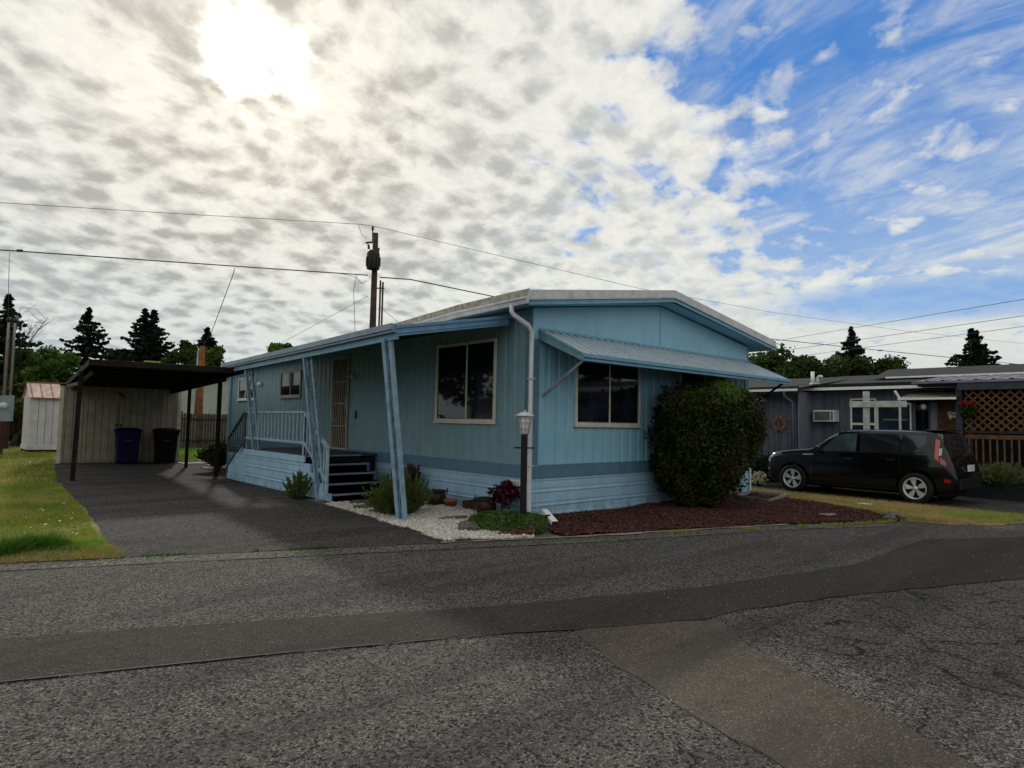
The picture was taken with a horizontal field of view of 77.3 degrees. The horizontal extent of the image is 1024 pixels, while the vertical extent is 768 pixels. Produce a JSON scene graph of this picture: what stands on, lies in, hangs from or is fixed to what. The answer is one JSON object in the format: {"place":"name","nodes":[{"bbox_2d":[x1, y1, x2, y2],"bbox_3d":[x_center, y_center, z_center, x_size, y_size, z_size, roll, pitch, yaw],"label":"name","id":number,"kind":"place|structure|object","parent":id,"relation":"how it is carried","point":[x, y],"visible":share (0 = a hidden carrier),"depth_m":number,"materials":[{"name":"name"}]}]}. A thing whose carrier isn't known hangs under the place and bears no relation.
{"place":"outdoors","nodes":[
{"label":"outdoors","id":0,"kind":"place"},
{"bbox_2d":[0,442,58,484],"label":"lawn grass","id":1,"kind":"structure","parent":0,"point":[11,451],"depth_m":18.79,"materials":[{"name":"plant"}]},
{"bbox_2d":[0,441,107,560],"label":"lawn","id":2,"kind":"structure","parent":0,"point":[94,524],"depth_m":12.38,"materials":[{"name":"plant"}]},
{"bbox_2d":[0,317,19,454],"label":"utility meter post","id":3,"kind":"object","parent":2,"relation":"on","point":[6,409],"visible":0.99,"depth_m":24.06,"materials":[{"name":"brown wood"}]},
{"bbox_2d":[6,381,27,446],"bbox_3d":[-23.209,1.425,30.035,2.102,3.150,2.390,4,-5,-42],"label":"tall shrub","id":4,"kind":"object","parent":2,"relation":"on","point":[16,424],"visible":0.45,"depth_m":29.80,"materials":[{"name":"green plant"}]},
{"bbox_2d":[4,303,54,440],"bbox_3d":[-27.193,-0.709,35.761,2.625,7.852,1.603,1,-3,-2],"label":"bare tree","id":5,"kind":"object","parent":2,"relation":"on","point":[16,360],"visible":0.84,"depth_m":35.96,"materials":[{"name":"brown plant"}]},
{"bbox_2d":[20,381,64,452],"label":"tool shed","id":6,"kind":"structure","parent":2,"relation":"on","point":[40,417],"depth_m":26.21,"materials":[{"name":"wood"}]},
{"bbox_2d":[0,523,85,558],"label":"lawn grass","id":7,"kind":"structure","parent":2,"relation":"on","point":[26,544],"depth_m":7.33,"materials":[{"name":"plant"}]},
{"bbox_2d":[0,541,125,562],"bbox_3d":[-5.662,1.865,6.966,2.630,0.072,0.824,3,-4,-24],"label":"dry grass","id":8,"kind":"structure","parent":2,"relation":"on","point":[115,551],"depth_m":7.11,"materials":[{"name":"plant"}]},
{"bbox_2d":[71,535,112,553],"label":"lawn grass","id":9,"kind":"structure","parent":2,"relation":"on","point":[89,542],"depth_m":7.67,"materials":[{"name":"plant"}]},
{"bbox_2d":[80,366,232,438],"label":"workshop building","id":10,"kind":"structure","parent":0,"point":[210,399],"depth_m":38.01,"materials":[{"name":"beige metal"}]},
{"bbox_2d":[179,448,206,459],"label":"lawn grass","id":11,"kind":"structure","parent":0,"point":[192,452],"depth_m":26.93,"materials":[{"name":"plant"}]},
{"bbox_2d":[54,461,441,556],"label":"driveway","id":12,"kind":"structure","parent":0,"point":[136,509],"depth_m":10.37,"materials":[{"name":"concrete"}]},
{"bbox_2d":[56,383,181,463],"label":"storage shed","id":13,"kind":"structure","parent":12,"relation":"on","point":[106,411],"depth_m":21.11,"materials":[{"name":"beige"}]},
{"bbox_2d":[80,400,118,461],"bbox_3d":[-13.488,1.540,20.945,0.970,2.010,0.044,3,-4,-33],"label":"door","id":14,"kind":"structure","parent":13,"relation":"in","point":[100,418],"depth_m":20.94,"materials":[{"name":"beige"}]},
{"bbox_2d":[118,401,152,460],"bbox_3d":[-12.655,1.589,21.495,0.970,2.010,0.046,3,-4,-33],"label":"door","id":15,"kind":"structure","parent":13,"relation":"in","point":[131,414],"depth_m":21.60,"materials":[{"name":"beige"}]},
{"bbox_2d":[114,427,142,463],"bbox_3d":[-12.489,2.010,20.773,0.762,1.190,0.919,4,-4,-35],"label":"wheeled bin","id":16,"kind":"object","parent":12,"relation":"on","point":[127,441],"visible":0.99,"depth_m":20.47,"materials":[{"name":"blue plastic"}]},
{"bbox_2d":[65,359,243,480],"bbox_3d":[-10.696,1.088,18.260,3.288,2.801,9.109,4,-4,-37],"label":"carport","id":17,"kind":"object","parent":12,"relation":"on","point":[176,378],"visible":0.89,"depth_m":16.67,"materials":[{"name":"brown paint"}]},
{"bbox_2d":[152,428,180,462],"bbox_3d":[-11.603,2.067,21.430,0.762,1.190,0.919,4,-4,-35],"label":"wheeled bin","id":18,"kind":"object","parent":12,"relation":"on","point":[165,443],"visible":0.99,"depth_m":21.13,"materials":[{"name":"black plastic"}]},
{"bbox_2d":[193,440,237,470],"bbox_3d":[-8.583,2.095,18.660,0.940,0.936,1.149,0,-4,21],"label":"rose bush","id":19,"kind":"object","parent":12,"relation":"on","point":[206,455],"visible":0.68,"depth_m":18.39,"materials":[{"name":"green plant"}]},
{"bbox_2d":[141,543,399,556],"bbox_3d":[-2.815,1.978,7.701,2.929,0.045,0.155,2,-4,-18],"label":"weed tuft","id":20,"kind":"object","parent":12,"relation":"on","point":[253,550],"visible":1,"depth_m":7.65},
{"bbox_2d":[281,470,313,499],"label":"feathery shrub","id":21,"kind":"object","parent":12,"relation":"on","point":[298,488],"visible":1,"depth_m":12.56,"materials":[{"name":"plant"}]},
{"bbox_2d":[326,500,395,518],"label":"white gravel","id":22,"kind":"structure","parent":0,"point":[345,505],"depth_m":11.21,"materials":[{"name":"gravel"}]},
{"bbox_2d":[304,498,559,541],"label":"gravel bed soil","id":23,"kind":"structure","parent":0,"point":[547,533],"depth_m":9.23,"materials":[{"name":"soil"}]},
{"bbox_2d":[359,467,435,514],"bbox_3d":[-1.862,1.793,10.617,1.232,0.830,1.295,4,-5,-42],"label":"feathery shrub","id":24,"kind":"object","parent":23,"relation":"on","point":[383,500],"visible":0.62,"depth_m":10.45,"materials":[{"name":"plant"}]},
{"bbox_2d":[404,463,420,495],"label":"shrub","id":25,"kind":"object","parent":23,"relation":"on","point":[412,470],"visible":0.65,"depth_m":12.62,"materials":[{"name":"plant"}]},
{"bbox_2d":[370,502,534,541],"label":"white gravel","id":26,"kind":"structure","parent":23,"relation":"on","point":[424,520],"depth_m":9.46,"materials":[{"name":"gravel"}]},
{"bbox_2d":[444,498,457,506],"bbox_3d":[-1.108,2.160,11.535,0.249,0.165,0.249,4,-5,-42],"label":"planter pot","id":27,"kind":"object","parent":26,"relation":"on","point":[450,502],"visible":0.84,"depth_m":11.45,"materials":[{"name":"ceramic"}]},
{"bbox_2d":[438,515,468,519],"bbox_3d":[-0.958,2.151,10.241,0.632,0.035,0.289,4,-5,-42],"label":"stepping stone","id":28,"kind":"object","parent":26,"relation":"on","point":[457,517],"visible":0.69,"depth_m":10.24,"materials":[{"name":"stone"}]},
{"bbox_2d":[497,524,537,534],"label":"ground cover","id":29,"kind":"object","parent":26,"relation":"on","point":[529,530],"visible":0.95,"depth_m":8.95,"materials":[{"name":"brown plant"}]},
{"bbox_2d":[457,520,480,530],"bbox_3d":[-0.620,2.084,9.199,0.360,0.243,0.501,2,-4,-15],"label":"rock","id":30,"kind":"object","parent":23,"relation":"on","point":[468,525],"visible":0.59,"depth_m":9.06,"materials":[{"name":"stone"}]},
{"bbox_2d":[474,495,496,512],"bbox_3d":[-0.438,2.047,10.824,0.375,0.332,0.375,4,-5,-42],"label":"planter pot","id":31,"kind":"object","parent":23,"relation":"on","point":[483,503],"visible":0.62,"depth_m":10.69,"materials":[{"name":"ceramic"}]},
{"bbox_2d":[487,479,519,509],"bbox_3d":[-0.138,1.918,10.672,0.609,0.652,0.629,4,-5,-42],"label":"red leaf shrub","id":32,"kind":"object","parent":23,"relation":"on","point":[505,493],"visible":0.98,"depth_m":10.59,"materials":[{"name":"plant"}]},
{"bbox_2d":[467,508,548,535],"bbox_3d":[-0.061,2.072,9.884,1.283,0.270,1.957,1,-3,3],"label":"ground cover","id":33,"kind":"object","parent":23,"relation":"on","point":[500,520],"visible":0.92,"depth_m":9.56,"materials":[{"name":"green plant"}]},
{"bbox_2d":[514,410,534,514],"bbox_3d":[0.188,1.314,10.154,0.306,1.800,0.306,4,-5,-42],"label":"lamp post","id":34,"kind":"object","parent":23,"relation":"on","point":[524,424],"visible":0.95,"depth_m":10.12,"materials":[{"name":"black metal"}]},
{"bbox_2d":[179,460,776,534],"bbox_3d":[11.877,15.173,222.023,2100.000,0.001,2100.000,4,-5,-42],"label":"ground","id":35,"kind":"structure","parent":0,"point":[306,497],"depth_m":14.67,"materials":[{"name":"soil"}]},
{"bbox_2d":[0,347,37,395],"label":"broadleaf tree","id":36,"kind":"object","parent":35,"relation":"on","point":[18,375],"visible":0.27,"depth_m":37.50,"materials":[{"name":"green plant"}]},
{"bbox_2d":[0,294,43,392],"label":"conifer tree","id":37,"kind":"object","parent":35,"relation":"on","point":[3,323],"visible":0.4,"depth_m":46.22,"materials":[{"name":"green plant"}]},
{"bbox_2d":[20,345,80,382],"bbox_3d":[-25.882,0.499,35.982,2.923,5.545,3.129,4,-5,-42],"label":"broadleaf tree","id":38,"kind":"object","parent":35,"relation":"on","point":[54,365],"visible":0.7,"depth_m":35.81,"materials":[{"name":"green plant"}]},
{"bbox_2d":[59,307,118,372],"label":"conifer tree","id":39,"kind":"object","parent":35,"relation":"on","point":[86,348],"visible":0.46,"depth_m":60.05,"materials":[{"name":"green plant"}]},
{"bbox_2d":[105,308,178,361],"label":"conifer tree","id":40,"kind":"object","parent":35,"relation":"on","point":[147,343],"visible":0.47,"depth_m":59.79,"materials":[{"name":"green plant"}]},
{"bbox_2d":[159,340,196,364],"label":"broadleaf tree","id":41,"kind":"object","parent":35,"relation":"on","point":[186,353],"visible":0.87,"depth_m":45.64,"materials":[{"name":"green plant"}]},
{"bbox_2d":[187,344,208,364],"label":"broadleaf tree","id":42,"kind":"object","parent":35,"relation":"on","point":[192,362],"visible":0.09,"depth_m":56.25,"materials":[{"name":"green plant"}]},
{"bbox_2d":[196,327,217,350],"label":"conifer tree","id":43,"kind":"object","parent":35,"relation":"on","point":[211,341],"visible":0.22,"depth_m":62.27,"materials":[{"name":"green plant"}]},
{"bbox_2d":[194,345,225,366],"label":"broadleaf tree","id":44,"kind":"object","parent":35,"relation":"on","point":[215,357],"visible":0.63,"depth_m":45.99,"materials":[{"name":"green plant"}]},
{"bbox_2d":[266,342,293,351],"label":"broadleaf tree","id":45,"kind":"object","parent":35,"relation":"on","point":[272,346],"visible":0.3,"depth_m":49.94,"materials":[{"name":"green plant"}]},
{"bbox_2d":[226,411,382,501],"bbox_3d":[-4.804,1.529,14.920,1.808,1.748,5.890,4,-5,-42],"label":"porch","id":46,"kind":"object","parent":35,"relation":"on","point":[346,475],"visible":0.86,"depth_m":13.82,"materials":[{"name":"paint"}]},
{"bbox_2d":[365,226,384,327],"bbox_3d":[-6.511,-2.145,30.020,0.936,10.823,0.836,2,-4,-20],"label":"utility pole","id":47,"kind":"object","parent":35,"relation":"on","point":[373,260],"visible":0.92,"depth_m":30.24,"materials":[{"name":"brown wood"}]},
{"bbox_2d":[0,249,367,275],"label":"power line","id":48,"kind":"object","parent":47,"relation":"attached to","point":[181,262],"visible":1,"depth_m":28.20,"materials":[{"name":"black metal"}]},
{"bbox_2d":[0,202,371,225],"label":"power line","id":49,"kind":"object","parent":47,"relation":"attached to","point":[178,213],"visible":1,"depth_m":28.25,"materials":[{"name":"black metal"}]},
{"bbox_2d":[379,277,1013,363],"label":"power line","id":50,"kind":"object","parent":47,"relation":"attached to","point":[773,339],"visible":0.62,"depth_m":34.17,"materials":[{"name":"black metal"}]},
{"bbox_2d":[375,226,1023,343],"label":"power line","id":51,"kind":"object","parent":47,"relation":"attached to","point":[640,288],"visible":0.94,"depth_m":38.19,"materials":[{"name":"black metal"}]},
{"bbox_2d":[219,288,790,520],"bbox_3d":[-2.296,0.462,17.806,10.511,4.360,16.150,4,-5,-42],"label":"mobile home","id":52,"kind":"object","parent":35,"relation":"on","point":[443,397],"visible":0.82,"depth_m":12.19,"materials":[{"name":"blue paint"}]},
{"bbox_2d":[237,377,255,400],"bbox_3d":[-8.567,0.164,20.628,0.054,0.750,1.530,4,-5,-42],"label":"window","id":53,"kind":"structure","parent":52,"relation":"in","point":[242,395],"depth_m":20.87,"materials":[{"name":"white paint"}]},
{"bbox_2d":[279,370,301,398],"bbox_3d":[-6.264,0.015,18.063,0.054,0.770,1.450,4,-5,-42],"label":"window","id":54,"kind":"structure","parent":52,"relation":"in","point":[290,381],"depth_m":18.03,"materials":[{"name":"white glass"}]},
{"bbox_2d":[330,356,349,449],"bbox_3d":[-4.261,0.472,15.772,0.140,2.260,0.845,4,-5,-42],"label":"door","id":55,"kind":"structure","parent":52,"relation":"in","point":[340,366],"depth_m":15.77,"materials":[{"name":"metal"}]},
{"bbox_2d":[433,338,496,423],"bbox_3d":[-0.910,-0.025,12.075,0.054,1.540,1.870,4,-5,-42],"label":"window","id":56,"kind":"structure","parent":52,"relation":"in","point":[466,372],"depth_m":12.01,"materials":[{"name":"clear glass"}]},
{"bbox_2d":[574,358,641,427],"bbox_3d":[1.839,0.196,12.042,1.920,1.240,0.054,4,-5,-42],"label":"window","id":57,"kind":"structure","parent":52,"relation":"in","point":[606,395],"depth_m":12.00,"materials":[{"name":"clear glass"}]},
{"bbox_2d":[679,372,726,428],"bbox_3d":[4.278,0.374,14.221,1.910,1.240,0.054,4,-5,-42],"label":"window","id":58,"kind":"structure","parent":52,"relation":"in","point":[690,378],"depth_m":13.95,"materials":[{"name":"black glass"}]},
{"bbox_2d":[749,343,819,378],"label":"broadleaf tree","id":59,"kind":"object","parent":35,"relation":"on","point":[773,361],"visible":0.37,"depth_m":44.74,"materials":[{"name":"green plant"}]},
{"bbox_2d":[785,354,833,377],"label":"broadleaf tree","id":60,"kind":"object","parent":35,"relation":"on","point":[825,371],"visible":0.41,"depth_m":45.03,"materials":[{"name":"green plant"}]},
{"bbox_2d":[822,354,880,376],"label":"broadleaf tree","id":61,"kind":"object","parent":35,"relation":"on","point":[841,366],"visible":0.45,"depth_m":49.39,"materials":[{"name":"green plant"}]},
{"bbox_2d":[835,326,871,360],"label":"conifer tree","id":62,"kind":"object","parent":35,"relation":"on","point":[852,352],"visible":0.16,"depth_m":70.17,"materials":[{"name":"green plant"}]},
{"bbox_2d":[749,364,1023,475],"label":"neighbour home","id":63,"kind":"object","parent":35,"relation":"on","point":[796,402],"visible":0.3,"depth_m":18.87,"materials":[{"name":"grey wood"}]},
{"bbox_2d":[810,372,822,383],"bbox_3d":[9.229,-0.169,19.444,0.360,0.420,0.316,0,-4,12],"label":"roof vent","id":64,"kind":"object","parent":63,"relation":"attached to","point":[813,379],"visible":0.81,"depth_m":19.40,"materials":[{"name":"metal"}]},
{"bbox_2d":[813,410,838,421],"bbox_3d":[9.353,0.953,19.060,0.420,0.340,0.600,4,-5,-42],"label":"air conditioner","id":65,"kind":"object","parent":63,"relation":"attached to","point":[825,415],"visible":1,"depth_m":18.89,"materials":[{"name":"white paint"}]},
{"bbox_2d":[850,398,876,429],"bbox_3d":[10.116,1.196,18.430,0.054,1.570,0.730,4,-5,-42],"label":"window","id":66,"kind":"structure","parent":63,"relation":"in","point":[856,413],"depth_m":18.52,"materials":[{"name":"white paint"}]},
{"bbox_2d":[877,403,911,429],"bbox_3d":[10.645,1.245,17.834,0.054,1.420,0.900,4,-5,-42],"label":"window","id":67,"kind":"structure","parent":63,"relation":"in","point":[882,412],"depth_m":17.86,"materials":[{"name":"glass"}]},
{"bbox_2d":[915,402,929,429],"bbox_3d":[11.112,1.453,17.296,0.026,2.000,0.340,4,-5,-42],"label":"door","id":68,"kind":"structure","parent":63,"relation":"in","point":[922,416],"depth_m":17.33,"materials":[{"name":"black glass"}]},
{"bbox_2d":[894,387,970,434],"bbox_3d":[11.023,1.459,16.602,1.109,2.700,1.646,4,-5,-42],"label":"entry canopy","id":69,"kind":"object","parent":63,"relation":"attached to","point":[956,395],"visible":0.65,"depth_m":16.51,"materials":[{"name":"metal"}]},
{"bbox_2d":[938,402,964,435],"bbox_3d":[11.460,1.348,16.692,0.090,1.850,0.590,4,-5,-42],"label":"welcome board","id":70,"kind":"object","parent":69,"relation":"attached to","point":[947,413],"visible":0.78,"depth_m":16.78,"materials":[{"name":"orange wood"}]},
{"bbox_2d":[930,402,937,429],"bbox_3d":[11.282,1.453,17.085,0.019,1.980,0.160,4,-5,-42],"label":"door","id":71,"kind":"structure","parent":63,"relation":"in","point":[933,405],"depth_m":17.11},
{"bbox_2d":[864,354,910,374],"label":"broadleaf tree","id":72,"kind":"object","parent":35,"relation":"on","point":[884,364],"visible":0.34,"depth_m":49.09,"materials":[{"name":"green plant"}]},
{"bbox_2d":[944,328,1001,366],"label":"conifer tree","id":73,"kind":"object","parent":35,"relation":"on","point":[976,350],"visible":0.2,"depth_m":54.93,"materials":[{"name":"green plant"}]},
{"bbox_2d":[959,483,1023,501],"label":"raised planter","id":74,"kind":"object","parent":35,"relation":"on","point":[1002,492],"visible":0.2,"depth_m":15.03,"materials":[{"name":"soil"}]},
{"bbox_2d":[979,461,1023,484],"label":"lavender bush","id":75,"kind":"object","parent":74,"relation":"on","point":[1005,474],"visible":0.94,"depth_m":15.03,"materials":[{"name":"green plant"}]},
{"bbox_2d":[0,520,1023,767],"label":"road","id":76,"kind":"structure","parent":0,"point":[564,684],"depth_m":4.21,"materials":[{"name":"asphalt"}]},
{"bbox_2d":[0,628,581,681],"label":"asphalt strip seam","id":77,"kind":"object","parent":76,"relation":"on","point":[278,652],"visible":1,"depth_m":4.32,"materials":[{"name":"asphalt"}]},
{"bbox_2d":[2,526,883,570],"bbox_3d":[-4.195,1.927,6.886,22.399,0.001,0.257,2,-4,-20],"label":"road seam","id":78,"kind":"object","parent":76,"relation":"on","point":[412,550],"visible":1,"depth_m":7.76,"materials":[{"name":"asphalt"}]},
{"bbox_2d":[0,523,891,570],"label":"road shoulder","id":79,"kind":"object","parent":76,"relation":"on","point":[195,557],"visible":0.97,"depth_m":7.93},
{"bbox_2d":[591,519,907,536],"bbox_3d":[4.010,2.242,10.067,6.188,0.065,0.188,2,-4,-21],"label":"weed tuft","id":80,"kind":"object","parent":79,"relation":"on","point":[804,525],"visible":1,"depth_m":10.50,"materials":[{"name":"plant"}]},
{"bbox_2d":[0,537,1023,680],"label":"asphalt strip","id":81,"kind":"object","parent":76,"relation":"on","point":[40,656],"visible":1,"depth_m":5.21,"materials":[{"name":"asphalt"}]},
{"bbox_2d":[0,529,1023,767],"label":"road grit","id":82,"kind":"object","parent":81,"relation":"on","point":[404,745],"visible":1,"depth_m":4.79,"materials":[{"name":"gravel"}]},
{"bbox_2d":[574,619,977,767],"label":"asphalt cross patch","id":83,"kind":"object","parent":76,"relation":"on","point":[782,726],"visible":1,"depth_m":3.75,"materials":[{"name":"asphalt"}]},
{"bbox_2d":[0,0,1023,368],"label":"sky","id":84,"kind":"structure","parent":0,"point":[861,162],"materials":[{"name":"white"}]},
{"bbox_2d":[549,492,905,535],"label":"mulch","id":85,"kind":"object","parent":0,"point":[697,515],"visible":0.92,"depth_m":11.15,"materials":[{"name":"wood"}]},
{"bbox_2d":[542,509,557,524],"bbox_3d":[0.574,2.112,10.052,0.131,0.209,0.653,2,-3,-11],"label":"downspout extension","id":86,"kind":"object","parent":85,"relation":"on","point":[552,519],"visible":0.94,"depth_m":9.96,"materials":[{"name":"white paint"}]},
{"bbox_2d":[441,523,787,542],"bbox_3d":[1.827,2.188,9.427,5.891,0.001,0.214,2,-4,-22],"label":"mulch edge","id":87,"kind":"object","parent":85,"relation":"on","point":[612,533],"visible":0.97,"depth_m":9.23,"materials":[{"name":"concrete"}]},
{"bbox_2d":[644,376,771,507],"bbox_3d":[3.941,1.133,12.909,3.177,2.666,2.088,4,-5,-42],"label":"hedge bush","id":88,"kind":"object","parent":85,"relation":"on","point":[716,444],"visible":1,"depth_m":12.14,"materials":[{"name":"green plant"}]},
{"bbox_2d":[735,491,787,501],"bbox_3d":[5.541,2.525,14.332,0.853,0.090,1.639,-1,-4,35],"label":"raised bed","id":89,"kind":"object","parent":85,"relation":"on","point":[779,496],"visible":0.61,"depth_m":14.39,"materials":[{"name":"concrete"}]},
{"bbox_2d":[751,487,1023,523],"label":"dry grass","id":90,"kind":"structure","parent":0,"point":[920,512],"depth_m":12.54,"materials":[{"name":"plant"}]},
{"bbox_2d":[751,479,1023,514],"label":"neighbour driveway","id":91,"kind":"structure","parent":0,"point":[990,504],"depth_m":14.96,"materials":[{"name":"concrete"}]},
{"bbox_2d":[751,471,768,485],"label":"flowering plant","id":92,"kind":"object","parent":91,"relation":"on","point":[757,477],"visible":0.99,"depth_m":17.30,"materials":[{"name":"beige plant"}]},
{"bbox_2d":[752,453,773,481],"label":"dark shrub","id":93,"kind":"object","parent":91,"relation":"on","point":[762,463],"visible":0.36,"depth_m":18.64,"materials":[{"name":"green plant"}]},
{"bbox_2d":[770,414,787,450],"bbox_3d":[7.972,1.893,19.125,0.029,2.017,0.554,4,-5,-42],"label":"sun ornament","id":94,"kind":"object","parent":91,"relation":"on","point":[779,418],"visible":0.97,"depth_m":19.14,"materials":[{"name":"orange metal"}]},
{"bbox_2d":[768,424,982,503],"bbox_3d":[8.642,1.832,15.648,2.175,1.750,4.494,4,-5,-42],"label":"parked car","id":95,"kind":"object","parent":91,"relation":"on","point":[918,466],"visible":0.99,"depth_m":14.47,"materials":[{"name":"black paint"}]},
{"bbox_2d":[850,391,906,428],"bbox_3d":[9.564,1.487,16.699,0.130,2.600,1.360,4,-5,-42],"label":"white wooden trellis","id":96,"kind":"object","parent":91,"relation":"on","point":[866,403],"visible":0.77,"depth_m":16.91,"materials":[{"name":"paint"}]},
{"bbox_2d":[911,374,1023,485],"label":"covered porch","id":97,"kind":"object","parent":91,"relation":"on","point":[997,430],"visible":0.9,"depth_m":15.75,"materials":[{"name":"brown wood"}]},
{"bbox_2d":[956,401,977,417],"bbox_3d":[11.222,0.497,15.786,0.402,0.709,0.429,0,-4,16],"label":"hanging basket","id":98,"kind":"object","parent":97,"relation":"hanging from","point":[965,409],"visible":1,"depth_m":15.71,"materials":[{"name":"red plant"}]},
{"bbox_2d":[777,299,1023,340],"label":"power line","id":99,"kind":"object","parent":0,"point":[909,318],"visible":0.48,"depth_m":36.73,"materials":[{"name":"black metal"}]},
{"bbox_2d":[791,316,1019,349],"bbox_3d":[20.265,-2.159,44.670,7.319,1.732,42.851,3,-4,-27],"label":"power line","id":100,"kind":"object","parent":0,"point":[914,331],"visible":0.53,"depth_m":38.34,"materials":[{"name":"black metal"}]},
{"bbox_2d":[788,496,1023,524],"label":"grass strip","id":101,"kind":"object","parent":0,"point":[950,522],"depth_m":11.09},
{"bbox_2d":[798,326,1023,356],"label":"power line","id":102,"kind":"object","parent":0,"point":[924,339],"visible":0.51,"depth_m":39.13,"materials":[{"name":"black metal"}]},
{"bbox_2d":[941,510,1023,520],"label":"lawn grass","id":103,"kind":"structure","parent":0,"point":[1010,515],"depth_m":11.94,"materials":[{"name":"plant"}]},
{"label":"back lawn","id":104,"kind":"structure","parent":0,"visible":0},
{"bbox_2d":[194,346,204,436],"bbox_3d":[-16.140,0.648,33.072,0.379,5.239,0.362,4,-5,-42],"label":"service pole","id":105,"kind":"object","parent":104,"relation":"on","point":[198,406],"visible":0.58,"depth_m":33.03,"materials":[{"name":"wood"}]},
{"bbox_2d":[179,411,231,448],"bbox_3d":[-14.477,2.377,32.974,10.215,1.840,0.135,4,-5,-45],"label":"board fence","id":106,"kind":"object","parent":104,"relation":"on","point":[202,424],"visible":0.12,"depth_m":32.01,"materials":[{"name":"brown wood"}]},
{"bbox_3d":[-1.632,2.230,11.774,0.596,0.035,0.387,4,-5,-42],"label":"stepping stone","id":107,"kind":"object","parent":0,"visible":0},
{"bbox_2d":[426,488,447,504],"bbox_3d":[-1.394,2.091,11.860,0.375,0.332,0.375,4,-5,-42],"label":"planter pot","id":108,"kind":"object","parent":107,"relation":"on","point":[439,497],"visible":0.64,"depth_m":11.72,"materials":[{"name":"ceramic"}]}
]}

